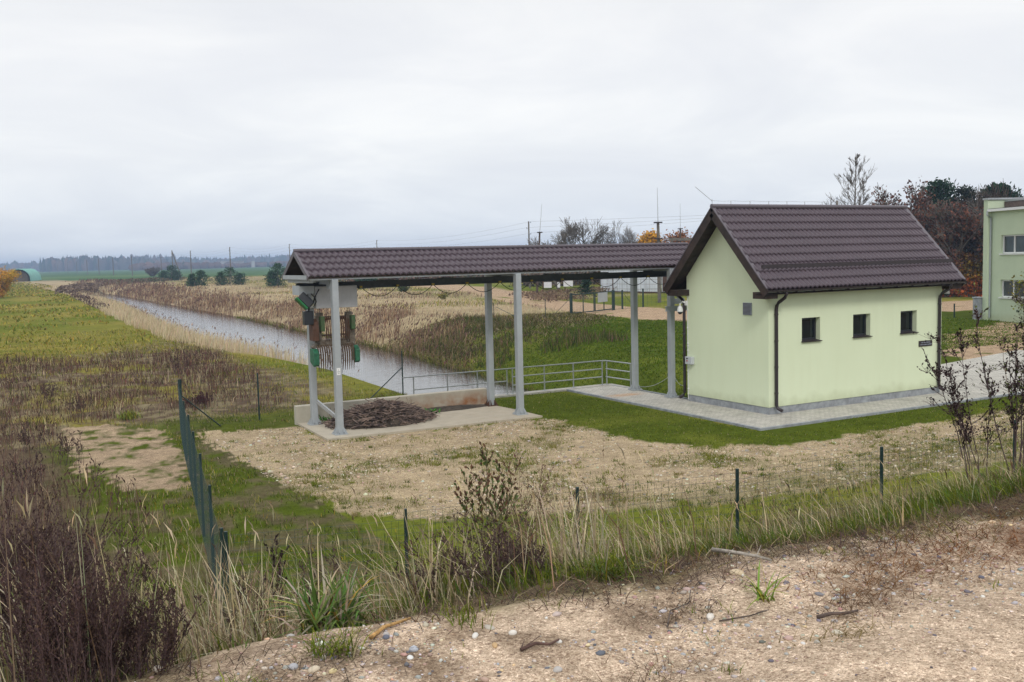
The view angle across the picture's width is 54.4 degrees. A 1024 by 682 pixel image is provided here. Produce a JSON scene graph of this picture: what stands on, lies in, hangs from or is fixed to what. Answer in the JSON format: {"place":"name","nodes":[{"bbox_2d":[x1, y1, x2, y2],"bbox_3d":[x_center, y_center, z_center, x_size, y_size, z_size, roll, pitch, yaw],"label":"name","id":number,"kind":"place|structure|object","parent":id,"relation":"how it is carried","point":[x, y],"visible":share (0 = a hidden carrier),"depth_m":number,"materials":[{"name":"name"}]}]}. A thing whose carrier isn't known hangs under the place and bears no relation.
{"place":"outdoors","nodes":[
{"label":"outdoors","id":0,"kind":"place"},
{"bbox_2d":[99,293,529,394],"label":"canal water","id":1,"kind":"structure","parent":0,"point":[272,334],"depth_m":73.55,"materials":[{"name":"grey liquid"}]},
{"bbox_2d":[0,263,980,280],"bbox_3d":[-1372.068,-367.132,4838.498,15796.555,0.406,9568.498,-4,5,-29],"label":"field","id":2,"kind":"structure","parent":0,"point":[80,275],"depth_m":701.04,"materials":[{"name":"green plant"}]},
{"bbox_2d":[0,260,39,270],"bbox_3d":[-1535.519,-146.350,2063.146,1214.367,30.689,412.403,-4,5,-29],"label":"distant forest","id":3,"kind":"object","parent":2,"relation":"on","point":[14,264],"visible":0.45,"depth_m":2243.83,"materials":[{"name":"grey plant"}]},
{"bbox_2d":[12,269,40,281],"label":"hangar","id":4,"kind":"structure","parent":2,"relation":"on","point":[30,275],"depth_m":411.94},
{"bbox_2d":[39,255,174,271],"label":"distant forest","id":5,"kind":"object","parent":2,"relation":"on","point":[120,263],"visible":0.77,"depth_m":1716.49,"materials":[{"name":"grey plant"}]},
{"bbox_2d":[114,253,290,262],"bbox_3d":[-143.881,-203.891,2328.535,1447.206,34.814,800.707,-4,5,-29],"label":"distant forest","id":6,"kind":"object","parent":2,"relation":"on","point":[245,259],"visible":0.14,"depth_m":2176.78,"materials":[{"name":"grey plant"}]},
{"bbox_2d":[128,261,287,270],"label":"distant forest","id":7,"kind":"object","parent":2,"relation":"on","point":[182,265],"visible":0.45,"depth_m":1370.58,"materials":[{"name":"green plant"}]},
{"bbox_2d":[0,274,1023,681],"bbox_3d":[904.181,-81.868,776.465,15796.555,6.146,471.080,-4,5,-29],"label":"ground","id":8,"kind":"structure","parent":0,"point":[150,456],"depth_m":25.11,"materials":[{"name":"green plant"}]},
{"bbox_2d":[0,267,21,297],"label":"orange bush","id":9,"kind":"object","parent":8,"relation":"on","point":[7,278],"visible":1,"depth_m":174.48,"materials":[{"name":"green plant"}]},
{"bbox_2d":[6,445,45,491],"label":"dry weed","id":10,"kind":"object","parent":8,"relation":"on","point":[29,476],"visible":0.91,"depth_m":22.73,"materials":[{"name":"brown plant"}]},
{"bbox_2d":[16,417,53,451],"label":"dry weed","id":11,"kind":"object","parent":8,"relation":"on","point":[23,436],"visible":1,"depth_m":27.23,"materials":[{"name":"brown plant"}]},
{"bbox_2d":[0,503,104,679],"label":"wormwood bush","id":12,"kind":"object","parent":8,"relation":"on","point":[53,545],"visible":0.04,"depth_m":5.88,"materials":[{"name":"brown plant"}]},
{"bbox_2d":[43,430,83,466],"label":"dry weed","id":13,"kind":"object","parent":8,"relation":"on","point":[68,447],"visible":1,"depth_m":25.31,"materials":[{"name":"brown plant"}]},
{"bbox_2d":[0,450,140,681],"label":"wormwood bush","id":14,"kind":"object","parent":8,"relation":"on","point":[25,545],"visible":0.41,"depth_m":4.29,"materials":[{"name":"brown plant"}]},
{"bbox_2d":[0,534,145,681],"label":"wormwood bush","id":15,"kind":"object","parent":8,"relation":"on","point":[37,637],"visible":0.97,"depth_m":3.68,"materials":[{"name":"brown plant"}]},
{"bbox_2d":[57,390,93,416],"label":"dry weed","id":16,"kind":"object","parent":8,"relation":"on","point":[78,404],"visible":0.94,"depth_m":33.58,"materials":[{"name":"brown plant"}]},
{"bbox_2d":[0,506,158,676],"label":"wormwood bush","id":17,"kind":"object","parent":8,"relation":"on","point":[97,557],"visible":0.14,"depth_m":4.73,"materials":[{"name":"brown plant"}]},
{"bbox_2d":[55,281,106,293],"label":"bank scrub","id":18,"kind":"object","parent":8,"relation":"on","point":[80,287],"visible":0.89,"depth_m":212.70,"materials":[{"name":"brown plant"}]},
{"bbox_2d":[65,291,109,308],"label":"bank scrub","id":19,"kind":"object","parent":8,"relation":"on","point":[77,296],"visible":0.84,"depth_m":143.89,"materials":[{"name":"beige plant"}]},
{"bbox_2d":[0,282,184,359],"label":"meadow grass","id":20,"kind":"structure","parent":8,"relation":"on","point":[19,290],"depth_m":104.99,"materials":[{"name":"green plant"}]},
{"bbox_2d":[98,276,186,284],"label":"bank scrub","id":21,"kind":"object","parent":8,"relation":"on","point":[155,279],"visible":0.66,"depth_m":306.44,"materials":[{"name":"brown plant"}]},
{"bbox_2d":[157,265,182,280],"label":"young pine","id":22,"kind":"object","parent":8,"relation":"on","point":[175,275],"visible":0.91,"depth_m":331.75,"materials":[{"name":"green plant"}]},
{"bbox_2d":[0,328,388,551],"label":"meadow weeds","id":23,"kind":"object","parent":8,"relation":"on","point":[206,356],"visible":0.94,"depth_m":40.32,"materials":[{"name":"brown plant"}]},
{"bbox_2d":[185,270,213,286],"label":"young pine","id":24,"kind":"object","parent":8,"relation":"on","point":[192,279],"visible":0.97,"depth_m":233.26,"materials":[{"name":"green plant"}]},
{"bbox_2d":[178,379,227,633],"bbox_3d":[-7.005,2.677,21.899,1.216,1.799,18.082,-3,5,-16],"label":"wire fence","id":25,"kind":"object","parent":8,"relation":"on","point":[184,422],"visible":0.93,"depth_m":18.22,"materials":[{"name":"green metal"}]},
{"bbox_2d":[52,278,373,381],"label":"reed bed","id":26,"kind":"object","parent":8,"relation":"on","point":[135,317],"visible":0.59,"depth_m":72.25,"materials":[{"name":"beige plant"}]},
{"bbox_2d":[212,266,247,285],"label":"young pine","id":27,"kind":"object","parent":8,"relation":"on","point":[220,278],"visible":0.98,"depth_m":240.08,"materials":[{"name":"green plant"}]},
{"bbox_2d":[119,522,361,661],"bbox_3d":[-1.385,1.249,4.987,1.078,0.692,1.511,-4,5,-29],"label":"straw clump","id":28,"kind":"object","parent":8,"relation":"on","point":[244,623],"visible":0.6,"depth_m":5.06,"materials":[{"name":"beige plant"}]},
{"bbox_2d":[193,558,337,649],"bbox_3d":[-1.285,1.412,5.182,0.682,0.529,0.440,0,5,12],"label":"wormwood plant","id":29,"kind":"object","parent":8,"relation":"on","point":[243,589],"visible":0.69,"depth_m":5.21,"materials":[{"name":"brown plant"}]},
{"bbox_2d":[263,262,286,286],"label":"young pine","id":30,"kind":"object","parent":8,"relation":"on","point":[273,277],"visible":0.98,"depth_m":214.98,"materials":[{"name":"green plant"}]},
{"bbox_2d":[263,534,289,636],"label":"dry weed","id":31,"kind":"object","parent":8,"relation":"on","point":[273,557],"visible":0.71,"depth_m":6.42,"materials":[{"name":"brown plant"}]},
{"bbox_2d":[77,278,506,368],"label":"reed bed","id":32,"kind":"object","parent":8,"relation":"on","point":[171,298],"visible":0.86,"depth_m":118.63,"materials":[{"name":"beige plant"}]},
{"bbox_2d":[180,351,403,427],"bbox_3d":[-6.777,1.688,33.667,0.868,1.870,9.389,3,6,39],"label":"wire fence","id":33,"kind":"object","parent":8,"relation":"on","point":[258,393],"visible":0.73,"depth_m":32.26,"materials":[{"name":"green metal"}]},
{"bbox_2d":[237,551,396,635],"bbox_3d":[-0.969,1.225,4.898,0.816,0.448,0.862,-4,5,-29],"label":"broad leaf clump","id":34,"kind":"object","parent":8,"relation":"on","point":[338,605],"visible":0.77,"depth_m":4.87,"materials":[{"name":"green plant"}]},
{"bbox_2d":[268,546,373,628],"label":"wormwood plant","id":35,"kind":"object","parent":8,"relation":"on","point":[307,585],"visible":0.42,"depth_m":5.73,"materials":[{"name":"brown plant"}]},
{"bbox_2d":[62,276,620,330],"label":"dry plain grass","id":36,"kind":"structure","parent":8,"relation":"on","point":[380,289],"depth_m":132.13,"materials":[{"name":"beige plant"}]},
{"bbox_2d":[236,313,538,391],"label":"sedge fringe","id":37,"kind":"object","parent":8,"relation":"on","point":[384,346],"visible":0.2,"depth_m":68.48,"materials":[{"name":"beige plant"}]},
{"bbox_2d":[294,388,486,424],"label":"retaining wall","id":38,"kind":"structure","parent":8,"relation":"on","point":[439,399],"depth_m":32.87,"materials":[{"name":"concrete"}]},
{"bbox_2d":[392,536,470,608],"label":"wormwood plant","id":39,"kind":"object","parent":8,"relation":"on","point":[432,573],"visible":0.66,"depth_m":5.30,"materials":[{"name":"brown plant"}]},
{"bbox_2d":[376,506,527,610],"bbox_3d":[-0.361,1.109,5.269,0.803,0.530,0.713,0,5,19],"label":"straw clump","id":40,"kind":"object","parent":8,"relation":"on","point":[443,576],"visible":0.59,"depth_m":5.29,"materials":[{"name":"beige plant"}]},
{"bbox_2d":[338,271,587,281],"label":"distant scrub","id":41,"kind":"object","parent":8,"relation":"on","point":[401,278],"visible":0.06,"depth_m":206.57,"materials":[{"name":"brown plant"}]},
{"bbox_2d":[410,503,546,594],"bbox_3d":[-0.177,1.119,5.166,0.672,0.433,0.642,-2,5,-11],"label":"wormwood plant","id":42,"kind":"object","parent":8,"relation":"on","point":[461,562],"visible":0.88,"depth_m":5.21,"materials":[{"name":"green plant"}]},
{"bbox_2d":[454,441,527,579],"bbox_3d":[-0.118,1.042,6.053,0.431,0.950,0.724,-1,5,2],"label":"evening primrose","id":43,"kind":"object","parent":8,"relation":"on","point":[502,491],"visible":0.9,"depth_m":5.90,"materials":[{"name":"brown"}]},
{"bbox_2d":[443,507,571,577],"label":"grass","id":44,"kind":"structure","parent":8,"relation":"on","point":[513,552],"depth_m":5.47,"materials":[{"name":"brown plant"}]},
{"bbox_2d":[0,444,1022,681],"bbox_3d":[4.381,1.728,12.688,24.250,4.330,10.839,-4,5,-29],"label":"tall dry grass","id":45,"kind":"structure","parent":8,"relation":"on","point":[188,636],"depth_m":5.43,"materials":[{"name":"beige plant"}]},
{"bbox_2d":[1,462,1023,681],"bbox_3d":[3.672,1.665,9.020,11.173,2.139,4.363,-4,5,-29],"label":"dyke grass","id":46,"kind":"structure","parent":8,"relation":"on","point":[948,499],"depth_m":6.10,"materials":[{"name":"green plant"}]},
{"bbox_2d":[407,311,629,368],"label":"bank tussocks","id":47,"kind":"object","parent":8,"relation":"on","point":[577,332],"visible":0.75,"depth_m":64.04,"materials":[{"name":"green plant"}]},
{"bbox_2d":[472,447,585,569],"bbox_3d":[0.160,1.121,6.222,0.733,0.915,0.701,-3,5,-15],"label":"dry weed","id":48,"kind":"object","parent":8,"relation":"on","point":[544,489],"visible":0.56,"depth_m":6.23,"materials":[{"name":"brown plant"}]},
{"bbox_2d":[92,477,1023,681],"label":"dead thatch","id":49,"kind":"object","parent":8,"relation":"on","point":[682,561],"visible":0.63,"depth_m":5.22,"materials":[{"name":"brown plant"}]},
{"bbox_2d":[508,286,616,302],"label":"distant scrub","id":50,"kind":"object","parent":8,"relation":"on","point":[548,295],"visible":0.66,"depth_m":121.83,"materials":[{"name":"beige plant"}]},
{"bbox_2d":[486,451,639,577],"bbox_3d":[0.267,0.977,5.579,1.011,0.682,0.988,-4,5,-29],"label":"straw clump","id":51,"kind":"object","parent":8,"relation":"on","point":[560,550],"visible":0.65,"depth_m":5.59,"materials":[{"name":"beige plant"}]},
{"bbox_2d":[495,384,640,397],"bbox_3d":[0.602,3.485,35.725,8.650,3.070,2.000,-4,5,-29],"label":"canal headwall","id":52,"kind":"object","parent":8,"relation":"on","point":[535,392],"visible":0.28,"depth_m":36.87,"materials":[{"name":"concrete"}]},
{"bbox_2d":[402,360,630,394],"bbox_3d":[0.355,1.504,35.464,8.510,0.972,1.671,-4,5,-29],"label":"handrail","id":53,"kind":"object","parent":52,"relation":"on","point":[506,381],"visible":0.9,"depth_m":36.75,"materials":[{"name":"metal"}]},
{"bbox_2d":[551,217,615,285],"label":"bare tree","id":54,"kind":"object","parent":8,"relation":"on","point":[566,236],"visible":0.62,"depth_m":146.38,"materials":[{"name":"grey plant"}]},
{"bbox_2d":[509,271,661,286],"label":"distant scrub","id":55,"kind":"object","parent":8,"relation":"on","point":[561,282],"visible":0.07,"depth_m":170.17,"materials":[{"name":"brown plant"}]},
{"bbox_2d":[570,290,613,312],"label":"field gate","id":56,"kind":"structure","parent":8,"relation":"on","point":[602,297],"depth_m":88.23,"materials":[{"name":"grey metal"}]},
{"bbox_2d":[580,440,624,559],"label":"dry weed","id":57,"kind":"object","parent":8,"relation":"on","point":[622,486],"visible":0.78,"depth_m":7.07,"materials":[{"name":"brown plant"}]},
{"bbox_2d":[195,403,1023,519],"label":"gravel yard","id":58,"kind":"structure","parent":8,"relation":"on","point":[622,442],"depth_m":24.14,"materials":[{"name":"beige gravel"}]},
{"bbox_2d":[298,406,542,440],"bbox_3d":[-2.899,2.571,30.914,6.910,0.260,3.450,-4,5,-29],"label":"concrete pad","id":59,"kind":"object","parent":58,"relation":"on","point":[472,416],"visible":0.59,"depth_m":30.26,"materials":[{"name":"grey concrete"}]},
{"bbox_2d":[319,397,437,429],"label":"stick heap","id":60,"kind":"object","parent":59,"relation":"on","point":[382,413],"visible":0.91,"depth_m":30.05,"materials":[{"name":"brown wood"}]},
{"bbox_2d":[426,404,485,412],"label":"silt heap","id":61,"kind":"object","parent":59,"relation":"on","point":[454,408],"visible":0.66,"depth_m":32.86,"materials":[{"name":"brown soil"}]},
{"bbox_2d":[282,242,687,435],"bbox_3d":[0.170,-0.425,32.272,14.470,5.347,3.294,-4,5,-29],"label":"open shelter","id":62,"kind":"object","parent":59,"relation":"on","point":[328,268],"visible":0.98,"depth_m":31.24,"materials":[{"name":"grey paint"}]},
{"bbox_2d":[292,285,359,371],"bbox_3d":[-5.490,-0.385,29.320,1.875,2.541,0.776,-4,5,-29],"label":"trash rake","id":63,"kind":"object","parent":62,"relation":"hanging from","point":[317,297],"visible":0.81,"depth_m":29.19,"materials":[{"name":"grey paint"}]},
{"bbox_2d":[208,406,1023,521],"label":"yard weeds","id":64,"kind":"object","parent":58,"relation":"on","point":[313,484],"visible":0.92,"depth_m":23.99,"materials":[{"name":"green plant"}]},
{"bbox_2d":[216,410,1023,518],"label":"gravel stones","id":65,"kind":"object","parent":58,"relation":"on","point":[529,473],"visible":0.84,"depth_m":24.48,"materials":[{"name":"beige gravel"}]},
{"bbox_2d":[605,220,640,243],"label":"bare tree","id":66,"kind":"object","parent":8,"relation":"on","point":[623,239],"visible":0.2,"depth_m":149.85,"materials":[{"name":"grey plant"}]},
{"bbox_2d":[224,420,1023,630],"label":"wire fence","id":67,"kind":"object","parent":8,"relation":"on","point":[736,486],"visible":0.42,"depth_m":14.28,"materials":[{"name":"metal"}]},
{"bbox_2d":[600,270,686,292],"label":"metal shed","id":68,"kind":"structure","parent":8,"relation":"on","point":[623,286],"depth_m":132.79,"materials":[{"name":"white metal"}]},
{"bbox_2d":[636,228,663,242],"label":"orange tree","id":69,"kind":"object","parent":8,"relation":"on","point":[649,237],"visible":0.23,"depth_m":156.25,"materials":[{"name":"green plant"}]},
{"bbox_2d":[654,190,662,302],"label":"lightning mast","id":70,"kind":"object","parent":8,"relation":"on","point":[658,238],"visible":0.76,"depth_m":103.01,"materials":[{"name":"grey metal"}]},
{"bbox_2d":[378,311,1022,397],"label":"bank grass","id":71,"kind":"structure","parent":8,"relation":"on","point":[550,325],"depth_m":62.74,"materials":[{"name":"green plant"}]},
{"bbox_2d":[746,474,797,538],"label":"dry weed","id":72,"kind":"object","parent":8,"relation":"on","point":[774,512],"visible":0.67,"depth_m":7.70,"materials":[{"name":"brown plant"}]},
{"bbox_2d":[820,153,883,204],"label":"bare tree","id":73,"kind":"object","parent":8,"relation":"on","point":[862,188],"visible":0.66,"depth_m":85.88,"materials":[{"name":"grey plant"}]},
{"bbox_2d":[869,177,935,217],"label":"autumn tree","id":74,"kind":"object","parent":8,"relation":"on","point":[921,199],"visible":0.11,"depth_m":106.62,"materials":[{"name":"brown plant"}]},
{"bbox_2d":[908,205,963,249],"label":"autumn tree","id":75,"kind":"object","parent":8,"relation":"on","point":[918,215],"visible":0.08,"depth_m":102.21,"materials":[{"name":"brown plant"}]},
{"bbox_2d":[913,177,960,209],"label":"tall pine","id":76,"kind":"object","parent":8,"relation":"on","point":[942,190],"visible":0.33,"depth_m":113.21,"materials":[{"name":"green plant"}]},
{"bbox_2d":[922,196,983,296],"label":"autumn tree","id":77,"kind":"object","parent":8,"relation":"on","point":[951,228],"visible":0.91,"depth_m":98.14,"materials":[{"name":"brown plant"}]},
{"bbox_2d":[942,249,982,296],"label":"beech hedge","id":78,"kind":"object","parent":8,"relation":"on","point":[971,269],"visible":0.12,"depth_m":99.02,"materials":[{"name":"brown plant"}]},
{"bbox_2d":[912,327,1013,482],"bbox_3d":[4.828,0.831,10.602,0.851,1.929,0.773,-4,5,-29],"label":"tansy plant","id":79,"kind":"object","parent":8,"relation":"on","point":[955,405],"visible":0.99,"depth_m":10.61,"materials":[{"name":"brown plant"}]},
{"bbox_2d":[944,184,985,293],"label":"tall pine","id":80,"kind":"object","parent":8,"relation":"on","point":[965,192],"visible":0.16,"depth_m":106.24,"materials":[{"name":"green plant"}]},
{"bbox_2d":[963,216,983,293],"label":"autumn tree","id":81,"kind":"object","parent":8,"relation":"on","point":[975,246],"visible":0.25,"depth_m":98.70,"materials":[{"name":"brown plant"}]},
{"bbox_2d":[958,181,1018,217],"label":"bare tree","id":82,"kind":"object","parent":8,"relation":"on","point":[997,193],"visible":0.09,"depth_m":104.52,"materials":[{"name":"plant"}]},
{"bbox_2d":[968,295,1023,473],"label":"tansy plant","id":83,"kind":"object","parent":8,"relation":"on","point":[1012,409],"visible":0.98,"depth_m":10.60,"materials":[{"name":"brown plant"}]},
{"bbox_2d":[975,181,1023,203],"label":"tall pine","id":84,"kind":"object","parent":8,"relation":"on","point":[1013,194],"visible":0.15,"depth_m":119.20,"materials":[{"name":"green plant"}]},
{"bbox_2d":[982,197,1023,322],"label":"office building","id":85,"kind":"structure","parent":8,"relation":"on","point":[1003,244],"depth_m":65.88,"materials":[{"name":"green paint"}]},
{"bbox_2d":[998,280,1023,299],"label":"window","id":86,"kind":"structure","parent":85,"relation":"in","point":[1006,287],"depth_m":65.37,"materials":[{"name":"white plastic"}]},
{"bbox_2d":[999,234,1023,254],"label":"window","id":87,"kind":"structure","parent":85,"relation":"in","point":[1014,244],"depth_m":64.82,"materials":[{"name":"white plastic"}]},
{"bbox_2d":[0,0,1023,263],"label":"sky","id":88,"kind":"structure","parent":0,"point":[140,128],"materials":[{"name":"grey"}]},
{"bbox_2d":[107,484,1023,681],"bbox_3d":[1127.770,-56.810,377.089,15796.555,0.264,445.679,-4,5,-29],"label":"dirt road","id":89,"kind":"structure","parent":0,"point":[906,662],"depth_m":4.21,"materials":[{"name":"beige soil"}]},
{"bbox_2d":[64,567,205,681],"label":"wormwood bush","id":90,"kind":"object","parent":89,"relation":"on","point":[131,630],"visible":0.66,"depth_m":4.01,"materials":[{"name":"brown plant"}]},
{"bbox_2d":[285,619,376,662],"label":"grass tuft","id":91,"kind":"object","parent":89,"relation":"on","point":[330,648],"visible":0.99,"depth_m":4.04,"materials":[{"name":"green plant"}]},
{"bbox_2d":[432,588,496,631],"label":"grass tuft","id":92,"kind":"object","parent":89,"relation":"on","point":[464,609],"visible":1,"depth_m":4.38,"materials":[{"name":"green plant"}]},
{"bbox_2d":[97,514,1010,680],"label":"road weeds","id":93,"kind":"object","parent":89,"relation":"on","point":[582,591],"visible":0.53,"depth_m":4.51,"materials":[{"name":"green plant"}]},
{"bbox_2d":[134,507,1023,681],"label":"pebbles","id":94,"kind":"object","parent":89,"relation":"on","point":[557,613],"visible":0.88,"depth_m":4.34,"materials":[{"name":"stone"}]},
{"bbox_2d":[174,489,1023,681],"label":"creeping weeds","id":95,"kind":"object","parent":89,"relation":"on","point":[907,572],"visible":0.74,"depth_m":4.83,"materials":[{"name":"brown plant"}]},
{"bbox_2d":[559,539,658,586],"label":"grass tuft","id":96,"kind":"object","parent":89,"relation":"on","point":[613,568],"visible":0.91,"depth_m":5.01,"materials":[{"name":"green plant"}]},
{"bbox_2d":[711,545,771,561],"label":"branch","id":97,"kind":"object","parent":89,"relation":"on","point":[720,550],"visible":0.97,"depth_m":5.24,"materials":[{"name":"grey plant"}]},
{"bbox_2d":[740,561,792,608],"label":"grass tuft","id":98,"kind":"object","parent":89,"relation":"on","point":[760,593],"visible":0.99,"depth_m":4.63,"materials":[{"name":"green plant"}]},
{"bbox_2d":[344,281,1023,358],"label":"farm track","id":99,"kind":"structure","parent":0,"point":[650,313],"depth_m":86.99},
{"bbox_2d":[495,391,1022,446],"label":"lawn","id":100,"kind":"structure","parent":0,"point":[807,428],"depth_m":29.36,"materials":[{"name":"green plant"}]},
{"bbox_2d":[571,350,1023,427],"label":"pavement","id":101,"kind":"structure","parent":0,"point":[760,420],"depth_m":32.96,"materials":[{"name":"grey concrete"}]},
{"bbox_2d":[566,385,1023,430],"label":"pavement kerb","id":102,"kind":"structure","parent":101,"relation":"on","point":[770,427],"depth_m":30.63,"materials":[{"name":"grey concrete"}]},
{"bbox_2d":[663,188,966,414],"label":"pump house","id":103,"kind":"structure","parent":101,"relation":"on","point":[791,307],"depth_m":31.90,"materials":[{"name":"green paint"}]},
{"bbox_2d":[801,317,821,342],"bbox_3d":[9.245,-0.359,30.995,0.840,0.747,0.321,-4,5,-29],"label":"window","id":104,"kind":"structure","parent":103,"relation":"in","point":[808,324],"depth_m":31.14,"materials":[{"name":"black glass"}]},
{"bbox_2d":[852,314,872,337],"bbox_3d":[11.204,-0.497,32.083,0.850,0.747,0.321,-4,5,-29],"label":"window","id":105,"kind":"structure","parent":103,"relation":"in","point":[859,320],"depth_m":32.22,"materials":[{"name":"black glass"}]},
{"bbox_2d":[900,311,918,333],"bbox_3d":[13.141,-0.633,33.159,0.850,0.747,0.321,-4,5,-29],"label":"window","id":106,"kind":"structure","parent":103,"relation":"in","point":[906,316],"depth_m":33.30,"materials":[{"name":"grey plastic"}]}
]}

